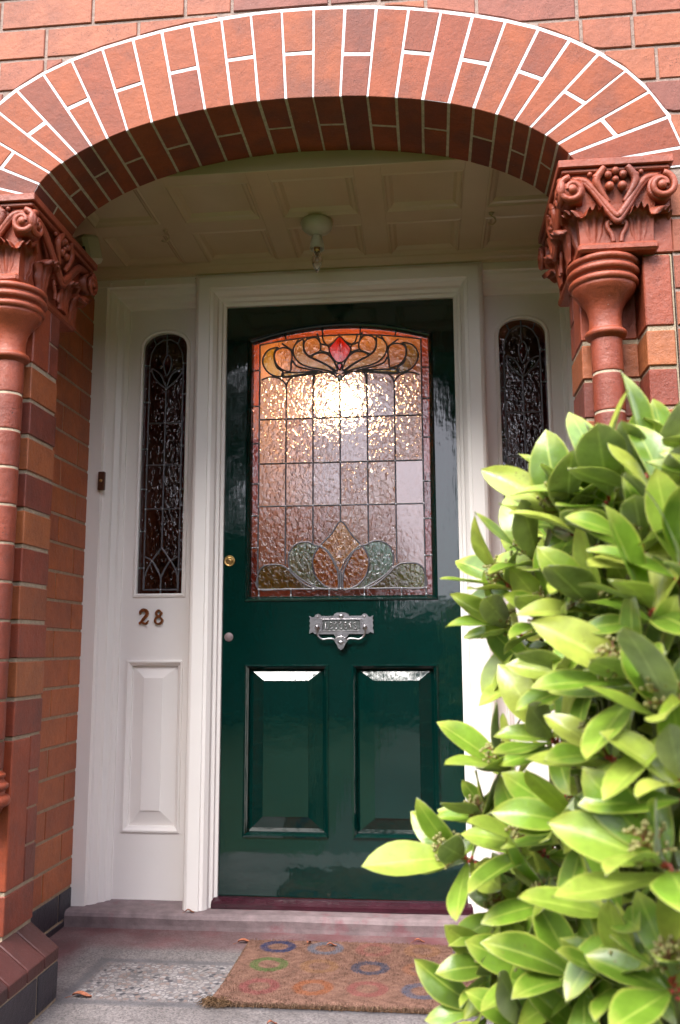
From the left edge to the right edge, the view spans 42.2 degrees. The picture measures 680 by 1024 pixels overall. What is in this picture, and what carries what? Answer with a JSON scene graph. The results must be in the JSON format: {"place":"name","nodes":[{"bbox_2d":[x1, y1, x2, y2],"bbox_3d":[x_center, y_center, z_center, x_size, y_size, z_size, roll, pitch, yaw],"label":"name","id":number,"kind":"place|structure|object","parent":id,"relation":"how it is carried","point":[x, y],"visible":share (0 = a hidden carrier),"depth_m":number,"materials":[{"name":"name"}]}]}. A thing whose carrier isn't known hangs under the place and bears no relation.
{"place":"outdoors","nodes":[
{"label":"outdoors","id":0,"kind":"place"},
{"bbox_2d":[31,927,493,1023],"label":"floor","id":1,"kind":"structure","parent":0,"point":[135,976],"depth_m":2.38,"materials":[{"name":"stone"}]},
{"bbox_2d":[0,193,97,1023],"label":"brick pier","id":2,"kind":"structure","parent":1,"relation":"on","point":[48,265],"depth_m":2.27,"materials":[{"name":"brick"}]},
{"bbox_2d":[31,273,94,937],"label":"porch side wall","id":3,"kind":"structure","parent":1,"relation":"on","point":[52,876],"depth_m":2.88,"materials":[{"name":"brick"}]},
{"bbox_2d":[74,234,102,264],"bbox_3d":[-0.845,-0.819,2.818,0.175,0.119,0.104,-4,-9,20],"label":"security light","id":4,"kind":"object","parent":3,"relation":"attached to","point":[89,244],"visible":0.2,"depth_m":2.77,"materials":[{"name":"beige plastic"}]},
{"bbox_2d":[65,991,91,997],"bbox_3d":[-0.669,1.238,2.256,0.066,0.013,0.021,-1,-9,6],"label":"fallen leaf","id":5,"kind":"object","parent":1,"relation":"on","point":[83,993],"visible":1,"depth_m":2.26,"materials":[{"name":"orange plant"}]},
{"bbox_2d":[234,938,249,943],"bbox_3d":[-0.294,1.299,2.664,0.060,0.013,0.018,1,-9,-7],"label":"fallen leaf","id":6,"kind":"object","parent":1,"relation":"on","point":[243,939],"visible":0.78,"depth_m":2.67,"materials":[{"name":"orange plant"}]},
{"bbox_2d":[63,899,468,937],"bbox_3d":[0.014,1.331,2.936,1.873,0.071,0.406,-1,-9,6],"label":"step","id":7,"kind":"object","parent":1,"relation":"on","point":[143,914],"visible":0.43,"depth_m":2.78,"materials":[{"name":"stone"}]},
{"bbox_2d":[70,260,574,913],"bbox_3d":[-0.001,0.192,3.008,1.823,2.205,0.134,-1,-9,6],"label":"door frame","id":8,"kind":"object","parent":7,"relation":"on","point":[212,300],"visible":0.68,"depth_m":3.04,"materials":[{"name":"white paint"}]},
{"bbox_2d":[98,471,105,490],"bbox_3d":[-0.837,-0.109,3.086,0.024,0.066,0.019,-1,-9,6],"label":"doorbell","id":9,"kind":"object","parent":8,"relation":"attached to","point":[101,480],"visible":1,"depth_m":3.08,"materials":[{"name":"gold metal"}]},
{"bbox_2d":[112,309,195,900],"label":"sidelight panel","id":10,"kind":"structure","parent":8,"relation":"attached to","point":[148,849],"depth_m":3.10,"materials":[{"name":"white paint"}]},
{"bbox_2d":[138,608,163,624],"bbox_3d":[-0.663,0.368,3.093,0.089,0.058,0.009,-1,-9,6],"label":"house number","id":11,"kind":"object","parent":10,"relation":"attached to","point":[146,611],"visible":1,"depth_m":3.09,"materials":[{"name":"orange metal"}]},
{"bbox_2d":[218,299,467,901],"bbox_3d":[0.001,0.254,3.015,0.813,2.024,0.070,-1,-9,6],"label":"front door","id":12,"kind":"structure","parent":8,"relation":"attached to","point":[341,540],"depth_m":3.01,"materials":[{"name":"green paint"}]},
{"bbox_2d":[483,293,565,869],"bbox_3d":[0.647,0.249,2.987,0.272,2.080,0.029,-1,-9,6],"label":"side window","id":13,"kind":"structure","parent":8,"relation":"attached to","point":[524,384],"depth_m":3.10,"materials":[{"name":"white paint"}]},
{"bbox_2d":[211,896,472,914],"bbox_3d":[0.004,1.265,2.850,0.841,0.032,0.085,-1,-9,6],"label":"door sill","id":14,"kind":"structure","parent":7,"relation":"on","point":[333,905],"depth_m":2.82,"materials":[{"name":"paint"}]},
{"bbox_2d":[195,937,482,1015],"bbox_3d":[0.051,1.249,2.377,0.805,0.020,0.518,-1,-9,6],"label":"doormat","id":15,"kind":"object","parent":1,"relation":"on","point":[340,976],"visible":0.77,"depth_m":2.34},
{"bbox_2d":[537,154,679,429],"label":"brick pier","id":16,"kind":"structure","parent":1,"relation":"on","point":[604,259],"depth_m":2.11,"materials":[{"name":"brick"}]},
{"bbox_2d":[0,6,679,235],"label":"brick arch","id":17,"kind":"structure","parent":16,"relation":"on","point":[83,136],"depth_m":2.31,"materials":[{"name":"red brick"}]},
{"bbox_2d":[73,150,547,280],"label":"ceiling","id":18,"kind":"structure","parent":0,"point":[378,208],"depth_m":2.81,"materials":[{"name":"paint"}]},
{"bbox_2d":[162,229,169,241],"bbox_3d":[-0.571,-0.904,2.885,0.025,0.043,0.018,-7,-11,35],"label":"cup hook","id":19,"kind":"object","parent":18,"relation":"attached to","point":[165,230],"visible":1,"depth_m":2.88,"materials":[{"name":"paint"}]},
{"bbox_2d":[301,214,332,271],"bbox_3d":[-0.074,-0.849,2.817,0.104,0.176,0.104,-1,-9,6],"label":"ceiling light","id":20,"kind":"object","parent":18,"relation":"attached to","point":[316,227],"visible":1,"depth_m":2.80,"materials":[{"name":"white glass"}]},
{"bbox_2d":[488,212,495,225],"bbox_3d":[0.479,-0.925,2.779,0.025,0.043,0.018,-7,-11,35],"label":"cup hook","id":21,"kind":"object","parent":18,"relation":"attached to","point":[491,213],"visible":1,"depth_m":2.78,"materials":[{"name":"paint"}]},
{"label":"ground","id":22,"kind":"structure","parent":0,"visible":0},
{"bbox_2d":[0,0,679,381],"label":"brick wall","id":23,"kind":"structure","parent":22,"relation":"on","point":[638,40],"depth_m":2.29,"materials":[{"name":"red brick"}]},
{"bbox_2d":[361,370,679,1023],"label":"evergreen shrub","id":24,"kind":"object","parent":22,"relation":"on","point":[579,923],"visible":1,"depth_m":0.87,"materials":[{"name":"green plant"}]}
]}

